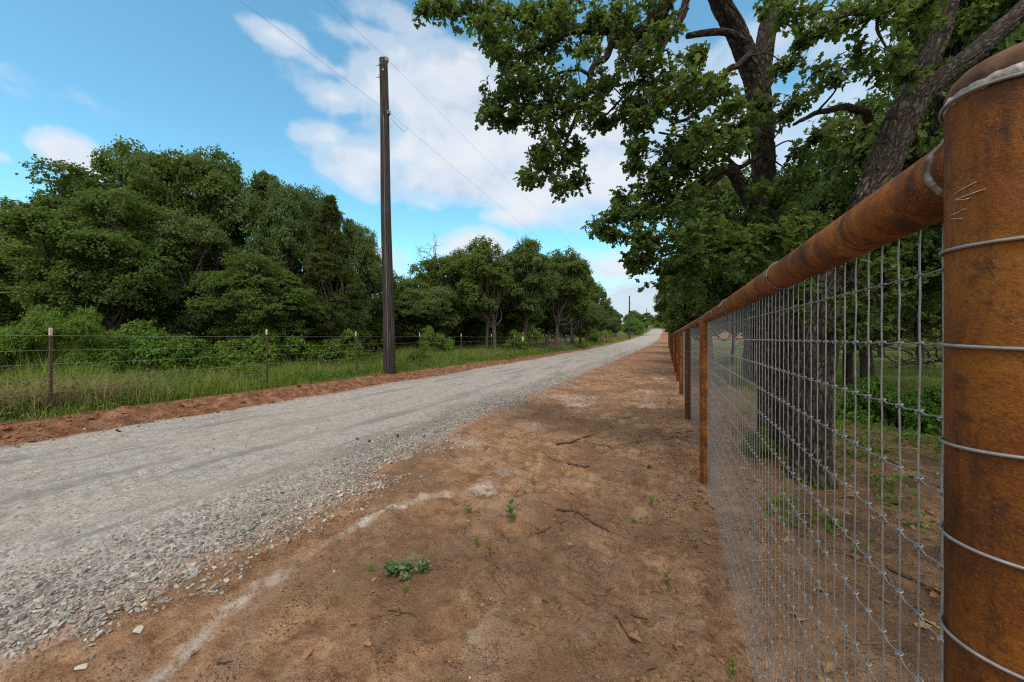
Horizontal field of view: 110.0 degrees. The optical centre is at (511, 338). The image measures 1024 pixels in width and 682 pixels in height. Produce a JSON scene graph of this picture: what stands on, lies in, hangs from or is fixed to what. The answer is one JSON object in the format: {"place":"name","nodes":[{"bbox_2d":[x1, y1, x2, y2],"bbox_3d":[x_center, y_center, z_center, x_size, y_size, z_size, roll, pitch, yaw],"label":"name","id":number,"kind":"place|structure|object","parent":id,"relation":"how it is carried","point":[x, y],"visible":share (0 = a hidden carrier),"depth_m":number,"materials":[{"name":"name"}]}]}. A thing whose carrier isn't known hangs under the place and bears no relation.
{"place":"outdoors","nodes":[
{"label":"outdoors","id":0,"kind":"place"},
{"bbox_2d":[0,329,662,672],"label":"gravel road","id":1,"kind":"structure","parent":0,"point":[179,436],"depth_m":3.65,"materials":[{"name":"grey gravel"}]},
{"bbox_2d":[0,0,908,326],"label":"sky","id":2,"kind":"structure","parent":0,"point":[75,75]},
{"bbox_2d":[0,328,943,681],"bbox_3d":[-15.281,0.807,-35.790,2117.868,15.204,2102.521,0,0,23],"label":"ground","id":3,"kind":"structure","parent":0,"point":[522,644],"depth_m":2.40,"materials":[{"name":"brown soil"}]},
{"bbox_2d":[0,342,43,377],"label":"shrub","id":4,"kind":"object","parent":3,"relation":"on","point":[8,360],"visible":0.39,"depth_m":8.22,"materials":[{"name":"green plant"}]},
{"bbox_2d":[0,377,60,393],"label":"vine mound","id":5,"kind":"object","parent":3,"relation":"on","point":[21,381],"visible":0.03,"depth_m":6.73,"materials":[{"name":"plant"}]},
{"bbox_2d":[0,195,80,309],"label":"oak tree","id":6,"kind":"object","parent":3,"relation":"on","point":[6,204],"visible":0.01,"depth_m":14.56,"materials":[{"name":"green plant"}]},
{"bbox_2d":[0,240,91,328],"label":"oak tree","id":7,"kind":"object","parent":3,"relation":"on","point":[7,316],"visible":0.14,"depth_m":12.26,"materials":[{"name":"green plant"}]},
{"bbox_2d":[0,304,124,378],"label":"shrub","id":8,"kind":"object","parent":3,"relation":"on","point":[84,330],"visible":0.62,"depth_m":8.58,"materials":[{"name":"green plant"}]},
{"bbox_2d":[5,154,139,324],"bbox_3d":[-20.015,-3.414,17.225,6.109,9.510,5.993,0,0,-37],"label":"oak tree","id":9,"kind":"object","parent":3,"relation":"on","point":[49,199],"visible":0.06,"depth_m":16.00,"materials":[{"name":"green plant"}]},
{"bbox_2d":[74,663,88,669],"bbox_3d":[-2.002,1.531,1.665,0.046,0.020,0.024,0,0,-24],"label":"stone","id":10,"kind":"object","parent":3,"relation":"on","point":[82,666],"visible":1,"depth_m":1.66,"materials":[{"name":"stone"}]},
{"bbox_2d":[0,183,212,331],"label":"oak tree","id":11,"kind":"object","parent":3,"relation":"on","point":[115,289],"visible":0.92,"depth_m":11.96,"materials":[{"name":"green plant"}]},
{"bbox_2d":[60,134,189,328],"bbox_3d":[-19.879,-4.271,19.393,6.928,11.333,6.186,0,0,25],"label":"oak tree","id":12,"kind":"object","parent":3,"relation":"on","point":[107,166],"visible":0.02,"depth_m":17.40,"materials":[{"name":"green plant"}]},
{"bbox_2d":[72,327,182,380],"bbox_3d":[-10.097,0.612,9.561,1.856,1.878,2.283,0,0,-31],"label":"shrub","id":13,"kind":"object","parent":3,"relation":"on","point":[133,355],"visible":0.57,"depth_m":9.28,"materials":[{"name":"green plant"}]},
{"bbox_2d":[132,625,143,632],"bbox_3d":[-1.947,1.522,1.869,0.039,0.026,0.044,0,0,0],"label":"stone","id":14,"kind":"object","parent":3,"relation":"on","point":[139,629],"visible":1,"depth_m":1.86,"materials":[{"name":"stone"}]},
{"bbox_2d":[106,318,211,345],"bbox_3d":[-11.383,0.435,11.513,2.466,2.165,2.504,0,0,-13],"label":"shrub","id":15,"kind":"object","parent":3,"relation":"on","point":[129,328],"visible":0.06,"depth_m":11.25,"materials":[{"name":"green plant"}]},
{"bbox_2d":[120,332,220,379],"bbox_3d":[-9.391,0.678,9.936,1.862,1.692,2.291,0,0,33],"label":"vine mound","id":16,"kind":"object","parent":3,"relation":"on","point":[201,353],"visible":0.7,"depth_m":9.66,"materials":[{"name":"green plant"}]},
{"bbox_2d":[113,143,255,338],"bbox_3d":[-14.942,-3.953,16.676,4.896,10.704,5.483,0,0,-9],"label":"oak tree","id":17,"kind":"object","parent":3,"relation":"on","point":[205,181],"visible":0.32,"depth_m":15.68,"materials":[{"name":"green plant"}]},
{"bbox_2d":[104,205,266,339],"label":"elm tree","id":18,"kind":"object","parent":3,"relation":"on","point":[212,240],"visible":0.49,"depth_m":14.16,"materials":[{"name":"green plant"}]},
{"bbox_2d":[216,660,232,664],"bbox_3d":[-1.368,1.545,1.707,0.067,0.012,0.010,0,0,-13],"label":"stick","id":19,"kind":"object","parent":3,"relation":"on","point":[223,662],"visible":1,"depth_m":1.70,"materials":[{"name":"brown wood"}]},
{"bbox_2d":[211,334,283,378],"bbox_3d":[-8.234,0.681,11.134,2.325,1.714,1.890,0,0,22],"label":"vine mound","id":20,"kind":"object","parent":3,"relation":"on","point":[225,352],"visible":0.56,"depth_m":10.74,"materials":[{"name":"green plant"}]},
{"bbox_2d":[180,249,328,340],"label":"oak tree","id":21,"kind":"object","parent":3,"relation":"on","point":[244,281],"visible":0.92,"depth_m":12.08,"materials":[{"name":"green plant"}]},
{"bbox_2d":[209,169,303,313],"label":"elm tree","id":22,"kind":"object","parent":3,"relation":"on","point":[253,196],"visible":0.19,"depth_m":16.53,"materials":[{"name":"green plant"}]},
{"bbox_2d":[0,354,545,446],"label":"red clods","id":23,"kind":"object","parent":3,"relation":"on","point":[16,437],"visible":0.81,"depth_m":6.01,"materials":[{"name":"brown soil"}]},
{"bbox_2d":[241,323,325,367],"bbox_3d":[-7.884,0.501,12.437,2.502,2.048,2.541,0,0,-39],"label":"shrub","id":24,"kind":"object","parent":3,"relation":"on","point":[292,347],"visible":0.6,"depth_m":11.98,"materials":[{"name":"green plant"}]},
{"bbox_2d":[242,180,335,321],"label":"elm tree","id":25,"kind":"object","parent":3,"relation":"on","point":[285,218],"visible":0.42,"depth_m":15.85,"materials":[{"name":"green plant"}]},
{"bbox_2d":[301,648,312,658],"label":"dead leaf","id":26,"kind":"object","parent":3,"relation":"on","point":[306,653],"visible":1,"depth_m":1.75,"materials":[{"name":"brown plant"}]},
{"bbox_2d":[0,328,633,414],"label":"barbed wire fence","id":27,"kind":"object","parent":3,"relation":"on","point":[50,363],"visible":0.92,"depth_m":6.89,"materials":[{"name":"grey metal"}]},
{"bbox_2d":[0,334,634,419],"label":"dry grass","id":28,"kind":"structure","parent":3,"relation":"on","point":[14,394],"depth_m":5.93,"materials":[{"name":"plant"}]},
{"bbox_2d":[292,194,375,362],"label":"juniper tree","id":29,"kind":"object","parent":3,"relation":"on","point":[322,268],"visible":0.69,"depth_m":14.92,"materials":[{"name":"green plant"}]},
{"bbox_2d":[314,328,364,365],"bbox_3d":[-6.880,0.559,13.979,2.119,1.902,2.152,0,0,-24],"label":"shrub","id":30,"kind":"object","parent":3,"relation":"on","point":[334,348],"visible":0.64,"depth_m":13.63,"materials":[{"name":"green plant"}]},
{"bbox_2d":[332,217,381,331],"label":"elm tree","id":31,"kind":"object","parent":3,"relation":"on","point":[364,258],"visible":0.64,"depth_m":18.41,"materials":[{"name":"green plant"}]},
{"bbox_2d":[363,638,370,645],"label":"dead leaf","id":32,"kind":"object","parent":3,"relation":"on","point":[367,643],"visible":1,"depth_m":1.79,"materials":[{"name":"brown plant"}]},
{"bbox_2d":[356,265,401,354],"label":"oak tree","id":33,"kind":"object","parent":3,"relation":"on","point":[375,325],"visible":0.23,"depth_m":21.61,"materials":[{"name":"green plant"}]},
{"bbox_2d":[376,56,395,373],"bbox_3d":[-4.068,-3.803,11.555,0.603,10.493,0.390,0,0,0],"label":"utility pole","id":34,"kind":"object","parent":3,"relation":"on","point":[388,311],"visible":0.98,"depth_m":11.43,"materials":[{"name":"wood"}]},
{"bbox_2d":[241,1,651,318],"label":"power line","id":35,"kind":"object","parent":34,"relation":"attached to","point":[382,107],"visible":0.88,"depth_m":11.35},
{"bbox_2d":[337,11,639,304],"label":"power line","id":36,"kind":"object","parent":34,"relation":"attached to","point":[474,147],"visible":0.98,"depth_m":18.53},
{"bbox_2d":[388,609,415,616],"bbox_3d":[-0.610,1.528,1.995,0.204,0.039,0.020,0,0,26],"label":"stick","id":37,"kind":"object","parent":3,"relation":"on","point":[401,612],"visible":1,"depth_m":2.01,"materials":[{"name":"brown wood"}]},
{"bbox_2d":[379,274,426,350],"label":"oak tree","id":38,"kind":"object","parent":3,"relation":"on","point":[403,284],"visible":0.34,"depth_m":23.50,"materials":[{"name":"green plant"}]},
{"bbox_2d":[379,555,432,579],"bbox_3d":[-0.692,1.502,2.346,0.340,0.122,0.176,0,0,-8],"label":"spreading weed","id":39,"kind":"object","parent":3,"relation":"on","point":[391,566],"visible":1,"depth_m":2.34,"materials":[{"name":"green plant"}]},
{"bbox_2d":[406,350,430,362],"bbox_3d":[-4.019,0.916,15.106,1.124,0.943,0.914,0,0,7],"label":"vine mound","id":40,"kind":"object","parent":3,"relation":"on","point":[423,355],"visible":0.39,"depth_m":14.86,"materials":[{"name":"green plant"}]},
{"bbox_2d":[414,231,440,285],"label":"dead tree","id":41,"kind":"object","parent":3,"relation":"on","point":[429,251],"visible":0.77,"depth_m":28.40,"materials":[{"name":"grey wood"}]},
{"bbox_2d":[394,284,463,342],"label":"elm tree","id":42,"kind":"object","parent":3,"relation":"on","point":[439,320],"visible":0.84,"depth_m":22.73,"materials":[{"name":"green plant"}]},
{"bbox_2d":[418,325,454,354],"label":"shrub","id":43,"kind":"object","parent":3,"relation":"on","point":[439,341],"visible":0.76,"depth_m":19.50,"materials":[{"name":"green plant"}]},
{"bbox_2d":[407,247,491,347],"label":"oak tree","id":44,"kind":"object","parent":3,"relation":"on","point":[448,267],"visible":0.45,"depth_m":25.55,"materials":[{"name":"green plant"}]},
{"bbox_2d":[463,503,472,511],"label":"weed seedling","id":45,"kind":"object","parent":3,"relation":"on","point":[469,509],"visible":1,"depth_m":3.10,"materials":[{"name":"green plant"}]},
{"bbox_2d":[0,343,941,555],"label":"ground weeds","id":46,"kind":"object","parent":3,"relation":"on","point":[907,436],"visible":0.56,"depth_m":5.86,"materials":[{"name":"green plant"}]},
{"bbox_2d":[0,336,942,437],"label":"grass","id":47,"kind":"structure","parent":3,"relation":"on","point":[245,383],"depth_m":9.47,"materials":[{"name":"green plant"}]},
{"bbox_2d":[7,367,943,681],"bbox_3d":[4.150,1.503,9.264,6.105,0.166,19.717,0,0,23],"label":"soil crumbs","id":48,"kind":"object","parent":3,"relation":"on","point":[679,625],"visible":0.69,"depth_m":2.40,"materials":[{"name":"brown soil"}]},
{"bbox_2d":[464,241,488,348],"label":"dead tree","id":49,"kind":"object","parent":3,"relation":"on","point":[486,335],"visible":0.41,"depth_m":25.91,"materials":[{"name":"brown wood"}]},
{"bbox_2d":[457,293,507,348],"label":"oak tree","id":50,"kind":"object","parent":3,"relation":"on","point":[474,325],"visible":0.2,"depth_m":28.79,"materials":[{"name":"green plant"}]},
{"bbox_2d":[455,235,514,350],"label":"oak tree","id":51,"kind":"object","parent":3,"relation":"on","point":[485,271],"visible":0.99,"depth_m":23.72,"materials":[{"name":"green plant"}]},
{"bbox_2d":[34,273,941,351],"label":"woodland","id":52,"kind":"object","parent":3,"relation":"on","point":[378,344],"visible":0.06,"depth_m":31.32,"materials":[{"name":"green plant"}]},
{"bbox_2d":[506,499,516,524],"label":"weed seedling","id":53,"kind":"object","parent":3,"relation":"on","point":[510,510],"visible":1,"depth_m":2.95,"materials":[{"name":"green plant"}]},
{"bbox_2d":[500,329,528,353],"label":"shrub","id":54,"kind":"object","parent":3,"relation":"on","point":[518,340],"visible":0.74,"depth_m":24.47,"materials":[{"name":"green plant"}]},
{"bbox_2d":[490,272,548,336],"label":"elm tree","id":55,"kind":"object","parent":3,"relation":"on","point":[511,321],"visible":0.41,"depth_m":30.20,"materials":[{"name":"green plant"}]},
{"bbox_2d":[494,235,560,335],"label":"elm tree","id":56,"kind":"object","parent":3,"relation":"on","point":[532,263],"visible":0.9,"depth_m":27.18,"materials":[{"name":"green plant"}]},
{"bbox_2d":[532,286,569,341],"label":"oak tree","id":57,"kind":"object","parent":3,"relation":"on","point":[547,325],"visible":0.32,"depth_m":39.02,"materials":[{"name":"green plant"}]},
{"bbox_2d":[533,329,572,352],"bbox_3d":[3.868,0.675,30.820,3.908,3.198,4.738,0,0,0],"label":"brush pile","id":58,"kind":"object","parent":3,"relation":"on","point":[559,346],"visible":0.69,"depth_m":30.93,"materials":[{"name":"brown wood"}]},
{"bbox_2d":[543,451,587,463],"bbox_3d":[0.638,1.515,4.530,0.190,0.044,0.677,0,0,-44],"label":"stick","id":59,"kind":"object","parent":3,"relation":"on","point":[561,460],"visible":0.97,"depth_m":4.46,"materials":[{"name":"brown wood"}]},
{"bbox_2d":[551,318,586,345],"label":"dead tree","id":60,"kind":"object","parent":3,"relation":"on","point":[573,326],"visible":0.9,"depth_m":38.35,"materials":[{"name":"brown wood"}]},
{"bbox_2d":[547,256,592,344],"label":"elm tree","id":61,"kind":"object","parent":3,"relation":"on","point":[570,318],"visible":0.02,"depth_m":39.85,"materials":[{"name":"green plant"}]},
{"bbox_2d":[544,245,597,346],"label":"oak tree","id":62,"kind":"object","parent":3,"relation":"on","point":[576,284],"visible":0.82,"depth_m":33.46,"materials":[{"name":"green plant"}]},
{"bbox_2d":[559,316,583,342],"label":"elm tree","id":63,"kind":"object","parent":3,"relation":"on","point":[562,332],"visible":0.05,"depth_m":47.52,"materials":[{"name":"green plant"}]},
{"bbox_2d":[556,433,592,444],"bbox_3d":[0.980,1.514,5.375,0.890,0.038,0.086,0,0,-42],"label":"stick","id":64,"kind":"object","parent":3,"relation":"on","point":[571,441],"visible":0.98,"depth_m":5.22,"materials":[{"name":"brown wood"}]},
{"bbox_2d":[568,463,589,466],"bbox_3d":[0.795,1.499,4.239,0.270,0.053,0.024,0,0,-5],"label":"stick","id":65,"kind":"object","parent":3,"relation":"on","point":[578,465],"visible":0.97,"depth_m":4.23,"materials":[{"name":"brown wood"}]},
{"bbox_2d":[556,502,609,531],"bbox_3d":[0.583,1.541,3.050,0.169,0.046,0.536,0,0,-26],"label":"stick","id":66,"kind":"object","parent":3,"relation":"on","point":[576,511],"visible":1,"depth_m":3.13,"materials":[{"name":"brown wood"}]},
{"bbox_2d":[563,302,609,344],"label":"elm tree","id":67,"kind":"object","parent":3,"relation":"on","point":[592,316],"visible":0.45,"depth_m":44.75,"materials":[{"name":"green plant"}]},
{"bbox_2d":[585,327,601,342],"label":"shrub","id":68,"kind":"object","parent":3,"relation":"on","point":[593,336],"visible":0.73,"depth_m":51.53,"materials":[{"name":"green plant"}]},
{"bbox_2d":[585,281,616,331],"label":"oak tree","id":69,"kind":"object","parent":3,"relation":"on","point":[595,296],"visible":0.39,"depth_m":52.95,"materials":[{"name":"green plant"}]},
{"bbox_2d":[605,317,621,336],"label":"elm tree","id":70,"kind":"object","parent":3,"relation":"on","point":[613,324],"visible":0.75,"depth_m":83.04,"materials":[{"name":"green plant"}]},
{"bbox_2d":[609,310,622,335],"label":"oak tree","id":71,"kind":"object","parent":3,"relation":"on","point":[618,315],"visible":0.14,"depth_m":93.47,"materials":[{"name":"green plant"}]},
{"bbox_2d":[412,0,838,455],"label":"oak tree","id":72,"kind":"object","parent":3,"relation":"on","point":[763,203],"visible":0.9,"depth_m":4.18,"materials":[{"name":"green plant"}]},
{"bbox_2d":[615,614,636,643],"bbox_3d":[0.592,1.533,1.887,0.024,0.048,0.153,0,0,-24],"label":"stick","id":73,"kind":"object","parent":3,"relation":"on","point":[622,626],"visible":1,"depth_m":1.88,"materials":[{"name":"brown wood"}]},
{"bbox_2d":[629,296,630,338],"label":"utility pole","id":74,"kind":"object","parent":3,"relation":"on","point":[629,317],"visible":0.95,"depth_m":82.84,"materials":[{"name":"wood"}]},
{"bbox_2d":[622,310,643,321],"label":"oak tree","id":75,"kind":"object","parent":3,"relation":"on","point":[638,315],"visible":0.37,"depth_m":128.92,"materials":[{"name":"green plant"}]},
{"bbox_2d":[629,630,641,641],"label":"dead leaf","id":76,"kind":"object","parent":3,"relation":"on","point":[634,635],"visible":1,"depth_m":1.85,"materials":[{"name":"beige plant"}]},
{"bbox_2d":[622,317,652,334],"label":"shrub","id":77,"kind":"object","parent":3,"relation":"on","point":[637,326],"visible":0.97,"depth_m":119.71,"materials":[{"name":"green plant"}]},
{"bbox_2d":[349,403,943,681],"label":"leaf litter","id":78,"kind":"object","parent":3,"relation":"on","point":[829,666],"visible":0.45,"depth_m":2.64,"materials":[{"name":"brown plant"}]},
{"bbox_2d":[642,312,656,323],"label":"oak tree","id":79,"kind":"object","parent":3,"relation":"on","point":[653,319],"visible":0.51,"depth_m":213.44,"materials":[{"name":"green plant"}]},
{"bbox_2d":[652,276,677,333],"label":"oak tree","id":80,"kind":"object","parent":3,"relation":"on","point":[662,304],"visible":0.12,"depth_m":30.30,"materials":[{"name":"green plant"}]},
{"bbox_2d":[664,571,671,586],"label":"weed seedling","id":81,"kind":"object","parent":3,"relation":"on","point":[666,575],"visible":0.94,"depth_m":2.22,"materials":[{"name":"green plant"}]},
{"bbox_2d":[675,639,682,645],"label":"dead leaf","id":82,"kind":"object","parent":3,"relation":"on","point":[678,643],"visible":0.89,"depth_m":1.79,"materials":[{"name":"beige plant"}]},
{"bbox_2d":[657,254,744,365],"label":"oak tree","id":83,"kind":"object","parent":3,"relation":"on","point":[687,311],"visible":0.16,"depth_m":18.82,"materials":[{"name":"green plant"}]},
{"bbox_2d":[727,657,737,674],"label":"weed seedling","id":84,"kind":"object","parent":3,"relation":"on","point":[732,664],"visible":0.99,"depth_m":1.62,"materials":[{"name":"green plant"}]},
{"bbox_2d":[725,323,742,362],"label":"elm tree","id":85,"kind":"object","parent":3,"relation":"on","point":[732,348],"visible":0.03,"depth_m":20.82,"materials":[{"name":"plant"}]},
{"bbox_2d":[741,426,782,457],"bbox_3d":[3.245,1.409,4.693,0.450,0.491,0.458,0,0,-40],"label":"shrub","id":86,"kind":"object","parent":3,"relation":"on","point":[750,440],"visible":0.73,"depth_m":4.64,"materials":[{"name":"green plant"}]},
{"bbox_2d":[664,150,861,382],"bbox_3d":[8.575,-2.390,11.951,6.856,8.530,5.582,0,0,34],"label":"oak tree","id":87,"kind":"object","parent":3,"relation":"on","point":[718,286],"visible":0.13,"depth_m":12.30,"materials":[{"name":"green plant"}]},
{"bbox_2d":[745,142,865,342],"bbox_3d":[9.342,-1.995,11.858,3.424,7.629,4.205,0,0,-9],"label":"oak tree","id":88,"kind":"object","parent":3,"relation":"on","point":[816,166],"visible":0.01,"depth_m":10.85,"materials":[{"name":"green plant"}]},
{"bbox_2d":[740,181,912,332],"bbox_3d":[8.031,-1.262,9.845,4.480,6.047,3.647,0,0,-22],"label":"oak tree","id":89,"kind":"object","parent":3,"relation":"on","point":[828,202],"visible":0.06,"depth_m":8.85,"materials":[{"name":"green plant"}]},
{"bbox_2d":[668,42,1023,681],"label":"pipe fence","id":90,"kind":"object","parent":3,"relation":"on","point":[963,181],"visible":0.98,"depth_m":0.38,"materials":[{"name":"metal"}]},
{"bbox_2d":[688,0,1023,489],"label":"oak tree","id":91,"kind":"object","parent":3,"relation":"on","point":[926,84],"visible":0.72,"depth_m":3.75,"materials":[{"name":"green plant"}]},
{"bbox_2d":[781,161,932,384],"bbox_3d":[11.036,-2.036,11.161,4.556,7.703,3.709,0,0,27],"label":"oak tree","id":92,"kind":"object","parent":3,"relation":"on","point":[849,368],"depth_m":11.42,"materials":[{"name":"green plant"}]},
{"bbox_2d":[788,178,941,378],"bbox_3d":[9.050,-1.336,9.707,4.818,6.226,3.922,0,0,41],"label":"oak tree","id":93,"kind":"object","parent":3,"relation":"on","point":[929,293],"visible":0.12,"depth_m":8.42,"materials":[{"name":"green plant"}]},
{"bbox_2d":[838,375,940,424],"bbox_3d":[6.905,1.236,6.574,1.184,1.090,1.165,0,0,-21],"label":"shrub","id":94,"kind":"object","parent":3,"relation":"on","point":[889,394],"visible":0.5,"depth_m":6.62,"materials":[{"name":"green plant"}]},
{"bbox_2d":[872,330,942,368],"bbox_3d":[20.681,0.976,17.156,6.302,2.697,3.305,0,0,0],"label":"brush pile","id":95,"kind":"object","parent":3,"relation":"on","point":[927,362],"visible":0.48,"depth_m":17.27,"materials":[{"name":"grey plant"}]},
{"bbox_2d":[877,319,940,356],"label":"oak tree","id":96,"kind":"object","parent":3,"relation":"on","point":[879,350],"depth_m":25.94,"materials":[{"name":"green plant"}]},
{"bbox_2d":[878,309,941,365],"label":"oak tree","id":97,"kind":"object","parent":3,"relation":"on","point":[925,318],"visible":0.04,"depth_m":18.57,"materials":[{"name":"green plant"}]},
{"bbox_2d":[803,0,1023,266],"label":"oak tree","id":98,"kind":"object","parent":3,"relation":"on","point":[858,144],"visible":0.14,"depth_m":7.91,"materials":[{"name":"green plant"}]},
{"bbox_2d":[886,565,940,592],"bbox_3d":[2.534,1.516,2.263,0.060,0.055,0.240,0,0,-29],"label":"stick","id":99,"kind":"object","parent":3,"relation":"on","point":[894,570],"visible":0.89,"depth_m":2.29,"materials":[{"name":"brown wood"}]},
{"bbox_2d":[886,385,941,433],"bbox_3d":[7.080,1.286,5.980,1.153,0.995,1.135,0,0,41],"label":"shrub","id":100,"kind":"object","parent":3,"relation":"on","point":[928,406],"visible":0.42,"depth_m":5.99,"materials":[{"name":"green plant"}]},
{"bbox_2d":[910,264,941,329],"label":"oak tree","id":101,"kind":"object","parent":3,"relation":"on","point":[936,307],"depth_m":13.42,"materials":[{"name":"green plant"}]}
]}

